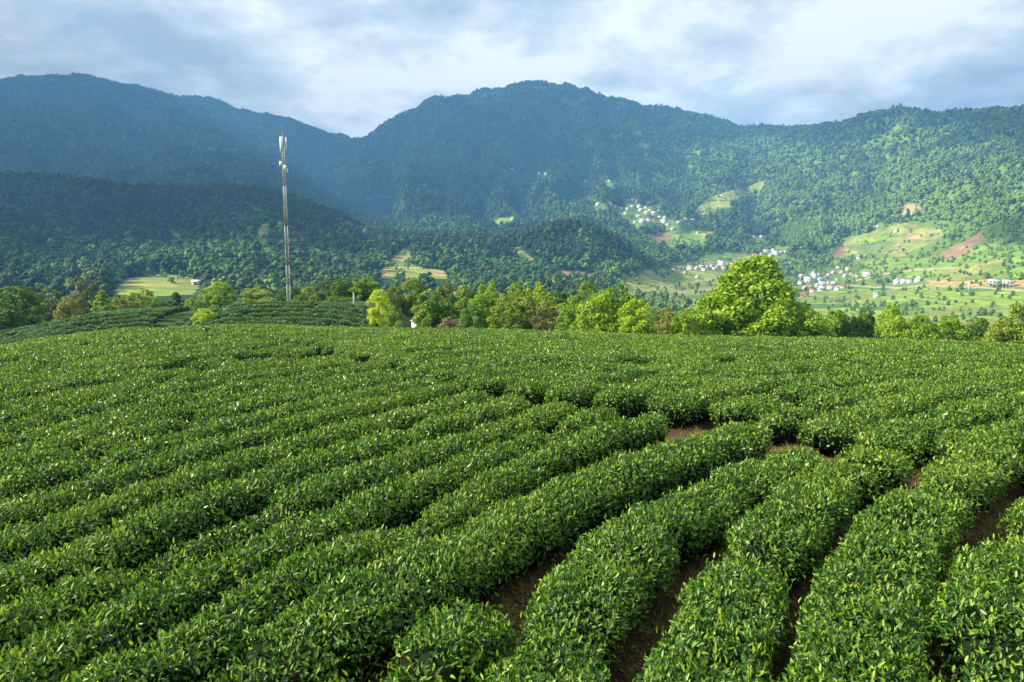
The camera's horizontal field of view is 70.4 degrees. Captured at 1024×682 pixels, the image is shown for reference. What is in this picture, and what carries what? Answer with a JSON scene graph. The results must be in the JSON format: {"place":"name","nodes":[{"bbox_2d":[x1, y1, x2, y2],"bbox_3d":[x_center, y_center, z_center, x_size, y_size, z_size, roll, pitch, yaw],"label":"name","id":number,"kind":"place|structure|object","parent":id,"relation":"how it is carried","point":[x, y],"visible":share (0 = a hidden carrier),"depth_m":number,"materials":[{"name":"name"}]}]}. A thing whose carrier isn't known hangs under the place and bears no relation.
{"place":"outdoors","nodes":[
{"label":"outdoors","id":0,"kind":"place"},
{"bbox_2d":[0,77,1023,681],"bbox_3d":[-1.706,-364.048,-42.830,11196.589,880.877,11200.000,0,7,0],"label":"ground","id":1,"kind":"structure","parent":0,"point":[876,239],"depth_m":1110.03,"materials":[{"name":"plant"}]},
{"bbox_2d":[0,285,47,327],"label":"tree","id":2,"kind":"object","parent":1,"relation":"on","point":[9,310],"visible":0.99,"depth_m":107.91,"materials":[{"name":"green plant"}]},
{"bbox_2d":[29,287,68,323],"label":"tree","id":3,"kind":"object","parent":1,"relation":"on","point":[48,314],"visible":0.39,"depth_m":136.94,"materials":[{"name":"green plant"}]},
{"bbox_2d":[52,296,85,320],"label":"shrub","id":4,"kind":"object","parent":1,"relation":"on","point":[64,304],"visible":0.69,"depth_m":127.75,"materials":[{"name":"green plant"}]},
{"bbox_2d":[2,321,151,344],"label":"tea hedge","id":5,"kind":"object","parent":1,"relation":"on","point":[107,326],"visible":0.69,"depth_m":92.56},
{"bbox_2d":[0,316,157,344],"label":"tea hedge","id":6,"kind":"object","parent":1,"relation":"on","point":[152,320],"visible":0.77,"depth_m":94.57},
{"bbox_2d":[0,312,163,343],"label":"tea hedge","id":7,"kind":"object","parent":1,"relation":"on","point":[158,315],"visible":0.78,"depth_m":95.96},
{"bbox_2d":[0,309,168,340],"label":"tea hedge","id":8,"kind":"object","parent":1,"relation":"on","point":[142,312],"visible":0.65,"depth_m":98.13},
{"bbox_2d":[67,276,104,314],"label":"tree","id":9,"kind":"object","parent":1,"relation":"on","point":[94,287],"visible":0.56,"depth_m":145.66,"materials":[{"name":"green plant"}]},
{"bbox_2d":[0,307,174,338],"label":"tea hedge","id":10,"kind":"object","parent":1,"relation":"on","point":[171,310],"visible":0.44,"depth_m":99.14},
{"bbox_2d":[0,329,199,358],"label":"tea hedge","id":11,"kind":"object","parent":1,"relation":"on","point":[81,342],"visible":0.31,"depth_m":36.00,"materials":[{"name":"green plant"}]},
{"bbox_2d":[3,327,196,352],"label":"tea hedge","id":12,"kind":"object","parent":1,"relation":"on","point":[59,343],"visible":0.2,"depth_m":36.31,"materials":[{"name":"green plant"}]},
{"bbox_2d":[0,331,214,364],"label":"tea hedge","id":13,"kind":"object","parent":1,"relation":"on","point":[9,358],"visible":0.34,"depth_m":31.73,"materials":[{"name":"green plant"}]},
{"bbox_2d":[0,331,224,365],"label":"tea hedge","id":14,"kind":"object","parent":1,"relation":"on","point":[123,342],"visible":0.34,"depth_m":33.23,"materials":[{"name":"green plant"}]},
{"bbox_2d":[0,333,245,370],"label":"tea hedge","id":15,"kind":"object","parent":1,"relation":"on","point":[44,358],"visible":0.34,"depth_m":30.90,"materials":[{"name":"green plant"}]},
{"bbox_2d":[0,335,252,372],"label":"tea hedge","id":16,"kind":"object","parent":1,"relation":"on","point":[89,355],"visible":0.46,"depth_m":28.44,"materials":[{"name":"green plant"}]},
{"bbox_2d":[0,337,269,380],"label":"tea hedge","id":17,"kind":"object","parent":1,"relation":"on","point":[136,353],"visible":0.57,"depth_m":27.41,"materials":[{"name":"green plant"}]},
{"bbox_2d":[0,339,285,385],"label":"tea hedge","id":18,"kind":"object","parent":1,"relation":"on","point":[258,344],"visible":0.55,"depth_m":25.89,"materials":[{"name":"green plant"}]},
{"bbox_2d":[0,343,308,393],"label":"tea hedge","id":19,"kind":"object","parent":1,"relation":"on","point":[177,361],"visible":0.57,"depth_m":25.35,"materials":[{"name":"green plant"}]},
{"bbox_2d":[0,346,316,403],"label":"tea hedge","id":20,"kind":"object","parent":1,"relation":"on","point":[76,382],"visible":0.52,"depth_m":21.22,"materials":[{"name":"green plant"}]},
{"bbox_2d":[0,354,334,414],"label":"tea hedge","id":21,"kind":"object","parent":1,"relation":"on","point":[160,377],"visible":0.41,"depth_m":20.82,"materials":[{"name":"green plant"}]},
{"bbox_2d":[0,353,354,429],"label":"tea hedge","id":22,"kind":"object","parent":1,"relation":"on","point":[15,412],"visible":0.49,"depth_m":18.92,"materials":[{"name":"green plant"}]},
{"bbox_2d":[0,358,359,438],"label":"tea hedge","id":23,"kind":"object","parent":1,"relation":"on","point":[64,414],"visible":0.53,"depth_m":17.80,"materials":[{"name":"green plant"}]},
{"bbox_2d":[0,360,390,452],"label":"tea hedge","id":24,"kind":"object","parent":1,"relation":"on","point":[57,428],"visible":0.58,"depth_m":17.14,"materials":[{"name":"green plant"}]},
{"bbox_2d":[0,367,402,465],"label":"tea hedge","id":25,"kind":"object","parent":1,"relation":"on","point":[74,439],"visible":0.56,"depth_m":15.58,"materials":[{"name":"green plant"}]},
{"bbox_2d":[0,370,425,477],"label":"tea hedge","id":26,"kind":"object","parent":1,"relation":"on","point":[96,448],"visible":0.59,"depth_m":14.52,"materials":[{"name":"green plant"}]},
{"bbox_2d":[202,281,236,307],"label":"tree","id":27,"kind":"object","parent":1,"relation":"on","point":[212,297],"visible":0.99,"depth_m":131.17,"materials":[{"name":"green plant"}]},
{"bbox_2d":[0,376,446,508],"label":"tea hedge","id":28,"kind":"object","parent":1,"relation":"on","point":[14,482],"visible":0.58,"depth_m":13.12,"materials":[{"name":"green plant"}]},
{"bbox_2d":[0,380,467,539],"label":"tea hedge","id":29,"kind":"object","parent":1,"relation":"on","point":[40,506],"visible":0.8,"depth_m":12.24,"materials":[{"name":"green plant"}]},
{"bbox_2d":[0,388,494,571],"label":"tea hedge","id":30,"kind":"object","parent":1,"relation":"on","point":[79,522],"visible":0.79,"depth_m":11.10,"materials":[{"name":"green plant"}]},
{"bbox_2d":[239,287,271,300],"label":"tree","id":31,"kind":"object","parent":1,"relation":"on","point":[256,294],"visible":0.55,"depth_m":144.03,"materials":[{"name":"green plant"}]},
{"bbox_2d":[0,392,532,614],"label":"tea hedge","id":32,"kind":"object","parent":1,"relation":"on","point":[142,538],"visible":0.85,"depth_m":9.91,"materials":[{"name":"green plant"}]},
{"bbox_2d":[211,319,348,326],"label":"tea hedge","id":33,"kind":"object","parent":1,"relation":"on","point":[308,323],"visible":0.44,"depth_m":89.96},
{"bbox_2d":[279,135,290,300],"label":"radio mast","id":34,"kind":"object","parent":1,"relation":"on","point":[284,169],"visible":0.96,"depth_m":122.14,"materials":[{"name":"metal"}]},
{"bbox_2d":[195,316,377,327],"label":"tea hedge","id":35,"kind":"object","parent":1,"relation":"on","point":[326,320],"visible":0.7,"depth_m":91.67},
{"bbox_2d":[206,307,367,318],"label":"tea hedge","id":36,"kind":"object","parent":1,"relation":"on","point":[244,311],"visible":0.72,"depth_m":95.58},
{"bbox_2d":[194,311,381,326],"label":"tea hedge","id":37,"kind":"object","parent":1,"relation":"on","point":[359,320],"visible":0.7,"depth_m":93.72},
{"bbox_2d":[0,399,579,674],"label":"tea hedge","id":38,"kind":"object","parent":1,"relation":"on","point":[86,592],"visible":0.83,"depth_m":9.91,"materials":[{"name":"green plant"}]},
{"bbox_2d":[217,303,367,314],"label":"tea hedge","id":39,"kind":"object","parent":1,"relation":"on","point":[340,308],"visible":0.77,"depth_m":97.60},
{"bbox_2d":[224,300,374,309],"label":"tea hedge","id":40,"kind":"object","parent":1,"relation":"on","point":[316,303],"visible":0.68,"depth_m":99.50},
{"bbox_2d":[0,404,621,681],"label":"tea hedge","id":41,"kind":"object","parent":1,"relation":"on","point":[144,615],"visible":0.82,"depth_m":8.06,"materials":[{"name":"green plant"}]},
{"bbox_2d":[325,278,356,299],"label":"tree","id":42,"kind":"object","parent":1,"relation":"on","point":[339,291],"visible":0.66,"depth_m":140.34,"materials":[{"name":"green plant"}]},
{"bbox_2d":[348,277,379,300],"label":"tree","id":43,"kind":"object","parent":1,"relation":"on","point":[363,291],"visible":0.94,"depth_m":136.42,"materials":[{"name":"green plant"}]},
{"bbox_2d":[58,411,671,681],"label":"tea hedge","id":44,"kind":"object","parent":1,"relation":"on","point":[188,649],"visible":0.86,"depth_m":8.05,"materials":[{"name":"green plant"}]},
{"bbox_2d":[366,289,390,326],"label":"tree","id":45,"kind":"object","parent":1,"relation":"on","point":[376,314],"visible":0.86,"depth_m":91.45,"materials":[{"name":"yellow plant"}]},
{"bbox_2d":[380,304,404,327],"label":"shrub","id":46,"kind":"object","parent":1,"relation":"on","point":[393,313],"visible":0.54,"depth_m":85.96,"materials":[{"name":"green plant"}]},
{"bbox_2d":[396,277,427,315],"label":"tree","id":47,"kind":"object","parent":1,"relation":"on","point":[410,302],"visible":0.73,"depth_m":111.01,"materials":[{"name":"green plant"}]},
{"bbox_2d":[315,597,523,681],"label":"tea hedge","id":48,"kind":"object","parent":1,"relation":"on","point":[461,647],"visible":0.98,"depth_m":6.23,"materials":[{"name":"green plant"}]},
{"bbox_2d":[415,291,451,327],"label":"tree","id":49,"kind":"object","parent":1,"relation":"on","point":[441,306],"visible":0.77,"depth_m":87.75,"materials":[{"name":"green plant"}]},
{"bbox_2d":[262,328,616,339],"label":"tea hedge","id":50,"kind":"object","parent":1,"relation":"on","point":[270,335],"visible":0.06,"depth_m":43.19,"materials":[{"name":"green plant"}]},
{"bbox_2d":[248,328,631,338],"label":"tea hedge","id":51,"kind":"object","parent":1,"relation":"on","point":[259,335],"visible":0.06,"depth_m":43.02,"materials":[{"name":"green plant"}]},
{"bbox_2d":[269,329,657,341],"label":"tea hedge","id":52,"kind":"object","parent":1,"relation":"on","point":[350,332],"visible":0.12,"depth_m":43.07,"materials":[{"name":"green plant"}]},
{"bbox_2d":[456,302,488,328],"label":"shrub","id":53,"kind":"object","parent":1,"relation":"on","point":[476,315],"visible":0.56,"depth_m":83.52,"materials":[{"name":"green plant"}]},
{"bbox_2d":[459,293,501,328],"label":"tree","id":54,"kind":"object","parent":1,"relation":"on","point":[484,302],"visible":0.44,"depth_m":85.78,"materials":[{"name":"green plant"}]},
{"bbox_2d":[278,330,689,344],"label":"tea hedge","id":55,"kind":"object","parent":1,"relation":"on","point":[286,339],"visible":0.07,"depth_m":39.35,"materials":[{"name":"green plant"}]},
{"bbox_2d":[196,419,773,681],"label":"tea hedge","id":56,"kind":"object","parent":1,"relation":"on","point":[361,622],"visible":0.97,"depth_m":8.20,"materials":[{"name":"green plant"}]},
{"bbox_2d":[286,331,707,345],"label":"tea hedge","id":57,"kind":"object","parent":1,"relation":"on","point":[297,341],"visible":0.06,"depth_m":39.64,"materials":[{"name":"green plant"}]},
{"bbox_2d":[486,301,521,328],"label":"tree","id":58,"kind":"object","parent":1,"relation":"on","point":[503,322],"visible":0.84,"depth_m":81.43,"materials":[{"name":"green plant"}]},
{"bbox_2d":[0,72,1023,333],"bbox_3d":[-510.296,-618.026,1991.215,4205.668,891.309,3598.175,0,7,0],"label":"forest","id":59,"kind":"object","parent":1,"relation":"on","point":[208,250],"visible":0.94,"depth_m":1785.21,"materials":[{"name":"plant"}]},
{"bbox_2d":[520,292,557,329],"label":"tree","id":60,"kind":"object","parent":1,"relation":"on","point":[531,302],"visible":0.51,"depth_m":95.25,"materials":[{"name":"green plant"}]},
{"bbox_2d":[301,331,788,347],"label":"tea hedge","id":61,"kind":"object","parent":1,"relation":"on","point":[310,341],"visible":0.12,"depth_m":37.91,"materials":[{"name":"green plant"}]},
{"bbox_2d":[528,306,562,330],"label":"tree","id":62,"kind":"object","parent":1,"relation":"on","point":[543,324],"visible":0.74,"depth_m":76.03,"materials":[{"name":"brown plant"}]},
{"bbox_2d":[554,296,585,331],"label":"shrub","id":63,"kind":"object","parent":1,"relation":"on","point":[569,314],"visible":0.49,"depth_m":74.12,"materials":[{"name":"green plant"}]},
{"bbox_2d":[309,332,836,355],"bbox_3d":[27.038,1.553,56.144,85.830,8.644,6.753,-4,8,-29],"label":"tea hedge","id":64,"kind":"object","parent":1,"relation":"on","point":[318,346],"visible":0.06,"depth_m":35.63,"materials":[{"name":"green plant"}]},
{"bbox_2d":[320,332,831,355],"bbox_3d":[29.509,1.846,55.634,89.250,9.127,6.632,-4,8,-28],"label":"tea hedge","id":65,"kind":"object","parent":1,"relation":"on","point":[328,349],"visible":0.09,"depth_m":35.97,"materials":[{"name":"green plant"}]},
{"bbox_2d":[354,335,830,364],"bbox_3d":[36.535,2.043,53.840,99.175,9.448,6.234,-4,8,-27],"label":"tea hedge","id":66,"kind":"object","parent":1,"relation":"on","point":[363,355],"visible":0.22,"depth_m":32.27,"materials":[{"name":"green plant"}]},
{"bbox_2d":[569,291,622,332],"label":"shrub","id":67,"kind":"object","parent":1,"relation":"on","point":[595,321],"visible":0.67,"depth_m":70.74,"materials":[{"name":"green plant"}]},
{"bbox_2d":[333,334,874,355],"bbox_3d":[31.944,1.917,55.006,92.506,9.319,6.522,-4,8,-28],"label":"tea hedge","id":68,"kind":"object","parent":1,"relation":"on","point":[340,349],"visible":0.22,"depth_m":35.49,"materials":[{"name":"green plant"}]},
{"bbox_2d":[596,282,634,327],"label":"tree","id":69,"kind":"object","parent":1,"relation":"on","point":[622,299],"visible":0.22,"depth_m":99.41,"materials":[{"name":"green plant"}]},
{"bbox_2d":[344,334,901,360],"bbox_3d":[34.029,1.988,54.363,95.488,9.286,6.372,-4,8,-28],"label":"tea hedge","id":70,"kind":"object","parent":1,"relation":"on","point":[449,342],"visible":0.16,"depth_m":35.64,"materials":[{"name":"green plant"}]},
{"bbox_2d":[617,298,656,333],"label":"tree","id":71,"kind":"object","parent":1,"relation":"on","point":[625,320],"visible":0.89,"depth_m":67.57,"materials":[{"name":"green plant"}]},
{"bbox_2d":[474,445,824,681],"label":"tea hedge","id":72,"kind":"object","parent":1,"relation":"on","point":[601,590],"visible":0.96,"depth_m":7.96,"materials":[{"name":"green plant"}]},
{"bbox_2d":[365,336,960,363],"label":"tea hedge","id":73,"kind":"object","parent":1,"relation":"on","point":[399,352],"visible":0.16,"depth_m":34.58,"materials":[{"name":"green plant"}]},
{"bbox_2d":[649,306,678,334],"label":"tree","id":74,"kind":"object","parent":1,"relation":"on","point":[666,315],"visible":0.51,"depth_m":79.93,"materials":[{"name":"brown plant"}]},
{"bbox_2d":[376,336,985,372],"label":"tea hedge","id":75,"kind":"object","parent":1,"relation":"on","point":[394,362],"visible":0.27,"depth_m":30.25,"materials":[{"name":"green plant"}]},
{"bbox_2d":[666,311,698,335],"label":"shrub","id":76,"kind":"object","parent":1,"relation":"on","point":[686,325],"visible":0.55,"depth_m":66.85,"materials":[{"name":"green plant"}]},
{"bbox_2d":[397,337,1000,374],"bbox_3d":[38.717,1.901,49.591,98.393,8.343,5.774,-3,8,-27],"label":"tea hedge","id":77,"kind":"object","parent":1,"relation":"on","point":[403,366],"visible":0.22,"depth_m":30.75,"materials":[{"name":"green plant"}]},
{"bbox_2d":[676,305,724,335],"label":"shrub","id":78,"kind":"object","parent":1,"relation":"on","point":[709,321],"visible":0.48,"depth_m":68.69,"materials":[{"name":"green plant"}]},
{"bbox_2d":[404,339,1018,379],"bbox_3d":[36.739,1.699,46.857,92.726,7.446,5.617,-3,8,-27],"label":"tea hedge","id":79,"kind":"object","parent":1,"relation":"on","point":[426,367],"visible":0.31,"depth_m":27.61,"materials":[{"name":"green plant"}]},
{"bbox_2d":[426,338,1021,383],"bbox_3d":[35.147,1.548,44.532,87.268,6.655,5.248,-3,8,-27],"label":"tea hedge","id":80,"kind":"object","parent":1,"relation":"on","point":[444,374],"visible":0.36,"depth_m":27.19,"materials":[{"name":"green plant"}]},
{"bbox_2d":[450,340,1022,391],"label":"tea hedge","id":81,"kind":"object","parent":1,"relation":"on","point":[631,357],"visible":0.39,"depth_m":26.93,"materials":[{"name":"green plant"}]},
{"bbox_2d":[468,343,1023,400],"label":"tea hedge","id":82,"kind":"object","parent":1,"relation":"on","point":[494,386],"visible":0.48,"depth_m":24.30,"materials":[{"name":"green plant"}]},
{"bbox_2d":[501,345,1023,407],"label":"tea hedge","id":83,"kind":"object","parent":1,"relation":"on","point":[531,391],"visible":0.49,"depth_m":23.48,"materials":[{"name":"green plant"}]},
{"bbox_2d":[693,255,837,337],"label":"tree","id":84,"kind":"object","parent":1,"relation":"on","point":[728,295],"visible":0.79,"depth_m":70.77,"materials":[{"name":"green plant"}]},
{"bbox_2d":[630,444,917,681],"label":"tea hedge","id":85,"kind":"object","parent":1,"relation":"on","point":[727,625],"visible":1,"depth_m":7.89,"materials":[{"name":"green plant"}]},
{"bbox_2d":[544,348,1023,414],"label":"tea hedge","id":86,"kind":"object","parent":1,"relation":"on","point":[580,394],"visible":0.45,"depth_m":22.27,"materials":[{"name":"green plant"}]},
{"bbox_2d":[591,350,1023,418],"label":"tea hedge","id":87,"kind":"object","parent":1,"relation":"on","point":[623,400],"visible":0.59,"depth_m":20.92,"materials":[{"name":"green plant"}]},
{"bbox_2d":[787,309,831,336],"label":"shrub","id":88,"kind":"object","parent":1,"relation":"on","point":[816,323],"visible":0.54,"depth_m":69.42,"materials":[{"name":"green plant"}]},
{"bbox_2d":[642,353,1023,424],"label":"tea hedge","id":89,"kind":"object","parent":1,"relation":"on","point":[687,405],"visible":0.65,"depth_m":19.79,"materials":[{"name":"green plant"}]},
{"bbox_2d":[820,309,854,337],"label":"tree","id":90,"kind":"object","parent":1,"relation":"on","point":[842,319],"visible":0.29,"depth_m":83.91,"materials":[{"name":"green plant"}]},
{"bbox_2d":[838,314,876,338],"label":"shrub","id":91,"kind":"object","parent":1,"relation":"on","point":[864,324],"visible":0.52,"depth_m":75.68,"materials":[{"name":"green plant"}]},
{"bbox_2d":[707,360,1022,427],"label":"tea hedge","id":92,"kind":"object","parent":1,"relation":"on","point":[742,408],"visible":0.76,"depth_m":19.52,"materials":[{"name":"green plant"}]},
{"bbox_2d":[754,362,1023,443],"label":"tea hedge","id":93,"kind":"object","parent":1,"relation":"on","point":[783,425],"visible":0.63,"depth_m":18.00,"materials":[{"name":"green plant"}]},
{"bbox_2d":[874,314,910,339],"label":"shrub","id":94,"kind":"object","parent":1,"relation":"on","point":[885,331],"visible":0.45,"depth_m":73.61,"materials":[{"name":"green plant"}]},
{"bbox_2d":[771,443,1023,681],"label":"tea hedge","id":95,"kind":"object","parent":1,"relation":"on","point":[862,620],"visible":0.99,"depth_m":7.76,"materials":[{"name":"green plant"}]},
{"bbox_2d":[796,373,1023,456],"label":"tea hedge","id":96,"kind":"object","parent":1,"relation":"on","point":[835,432],"visible":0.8,"depth_m":16.68,"materials":[{"name":"green plant"}]},
{"bbox_2d":[901,314,942,339],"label":"shrub","id":97,"kind":"object","parent":1,"relation":"on","point":[916,326],"visible":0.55,"depth_m":71.94,"materials":[{"name":"green plant"}]},
{"bbox_2d":[852,386,1023,470],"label":"tea hedge","id":98,"kind":"object","parent":1,"relation":"on","point":[914,436],"visible":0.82,"depth_m":15.10,"materials":[{"name":"green plant"}]},
{"bbox_2d":[923,314,971,340],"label":"shrub","id":99,"kind":"object","parent":1,"relation":"on","point":[945,323],"visible":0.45,"depth_m":73.62,"materials":[{"name":"green plant"}]},
{"bbox_2d":[920,496,1023,681],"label":"tea hedge","id":100,"kind":"object","parent":1,"relation":"on","point":[981,602],"visible":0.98,"depth_m":6.80,"materials":[{"name":"green plant"}]},
{"bbox_2d":[954,317,996,340],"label":"shrub","id":101,"kind":"object","parent":1,"relation":"on","point":[978,325],"visible":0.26,"depth_m":79.55,"materials":[{"name":"green plant"}]},
{"bbox_2d":[928,406,1023,466],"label":"tea hedge","id":102,"kind":"object","parent":1,"relation":"on","point":[1011,433],"visible":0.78,"depth_m":13.79,"materials":[{"name":"green plant"}]},
{"bbox_2d":[980,319,1022,343],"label":"shrub","id":103,"kind":"object","parent":1,"relation":"on","point":[995,329],"visible":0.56,"depth_m":70.19,"materials":[{"name":"green plant"}]},
{"bbox_2d":[997,300,1023,343],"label":"tree","id":104,"kind":"object","parent":1,"relation":"on","point":[1018,326],"visible":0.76,"depth_m":70.23,"materials":[{"name":"green plant"}]},
{"bbox_2d":[0,0,1023,137],"label":"sky","id":105,"kind":"structure","parent":0,"point":[348,67],"materials":[{"name":"white"}]},
{"bbox_2d":[364,412,1021,681],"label":"soil ground","id":106,"kind":"structure","parent":0,"point":[798,593],"depth_m":8.76,"materials":[{"name":"soil"}]},
{"bbox_2d":[379,425,1020,681],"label":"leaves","id":107,"kind":"object","parent":106,"relation":"on","point":[655,637],"visible":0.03,"depth_m":8.49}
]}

